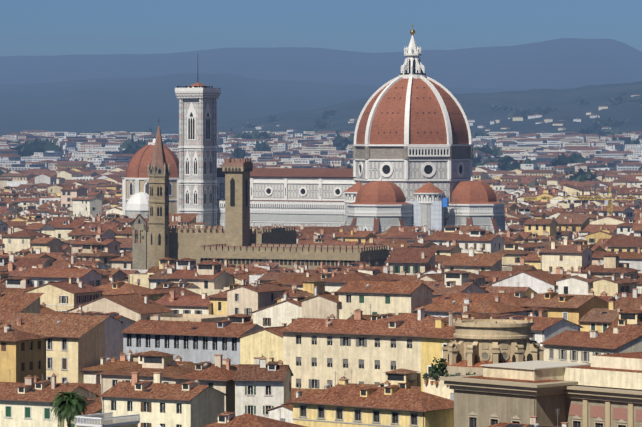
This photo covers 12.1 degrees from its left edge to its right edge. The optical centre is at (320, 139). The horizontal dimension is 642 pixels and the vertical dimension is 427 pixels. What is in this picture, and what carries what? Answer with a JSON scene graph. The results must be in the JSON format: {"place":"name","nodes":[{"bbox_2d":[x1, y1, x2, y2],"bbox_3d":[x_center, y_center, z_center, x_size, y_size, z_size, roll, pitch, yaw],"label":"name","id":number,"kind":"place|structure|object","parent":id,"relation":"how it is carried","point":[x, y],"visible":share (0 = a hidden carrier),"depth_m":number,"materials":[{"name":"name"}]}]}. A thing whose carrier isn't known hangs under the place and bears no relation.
{"place":"outdoors","nodes":[
{"label":"outdoors","id":0,"kind":"place"},
{"bbox_2d":[0,73,570,135],"bbox_3d":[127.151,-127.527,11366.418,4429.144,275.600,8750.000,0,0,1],"label":"hill","id":1,"kind":"structure","parent":0,"point":[114,104],"depth_m":9247.56,"materials":[{"name":"blue plant"}]},
{"bbox_2d":[0,38,641,88],"bbox_3d":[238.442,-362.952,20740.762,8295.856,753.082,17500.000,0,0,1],"label":"hill","id":2,"kind":"structure","parent":0,"point":[565,63],"depth_m":18073.18,"materials":[{"name":"blue plant"}]},
{"bbox_2d":[0,0,641,56],"label":"sky","id":3,"kind":"structure","parent":0,"point":[27,27],"materials":[{"name":"blue"}]},
{"bbox_2d":[116,81,641,134],"bbox_3d":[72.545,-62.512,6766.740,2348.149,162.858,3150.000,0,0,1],"label":"hill","id":4,"kind":"structure","parent":0,"point":[477,106],"depth_m":6245.70,"materials":[{"name":"plant"}]},
{"bbox_3d":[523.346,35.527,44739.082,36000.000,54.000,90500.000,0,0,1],"label":"ground","id":5,"kind":"structure","parent":0,"visible":0},
{"bbox_2d":[122,126,388,269],"bbox_3d":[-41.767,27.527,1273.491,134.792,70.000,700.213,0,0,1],"label":"landmarks","id":6,"kind":"object","parent":5,"relation":"on","point":[150,186],"visible":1,"depth_m":1021.12,"materials":[{"name":"stone"}]},
{"bbox_2d":[0,174,641,417],"bbox_3d":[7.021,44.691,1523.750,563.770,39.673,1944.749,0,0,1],"label":"city","id":7,"kind":"object","parent":5,"relation":"on","point":[78,294],"visible":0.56,"depth_m":754.25,"materials":[{"name":"brown tile"}]},
{"bbox_2d":[0,303,641,426],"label":"foreground buildings","id":8,"kind":"structure","parent":5,"relation":"on","point":[531,370],"depth_m":533.92,"materials":[{"name":"beige paint"}]},
{"bbox_2d":[0,95,641,186],"bbox_3d":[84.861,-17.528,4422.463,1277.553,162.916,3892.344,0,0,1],"label":"city","id":9,"kind":"object","parent":5,"relation":"on","point":[83,157],"visible":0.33,"depth_m":3778.14,"materials":[{"name":"white stone"}]},
{"bbox_2d":[0,91,641,426],"bbox_3d":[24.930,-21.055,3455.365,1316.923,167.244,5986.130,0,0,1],"label":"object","id":10,"kind":"object","parent":5,"relation":"on","point":[71,407],"visible":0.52,"depth_m":3782.96,"materials":[{"name":"green plant"}]},
{"bbox_2d":[175,23,508,232],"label":"cathedral","id":11,"kind":"structure","parent":5,"relation":"on","point":[412,138],"depth_m":1331.14,"materials":[{"name":"stone"}]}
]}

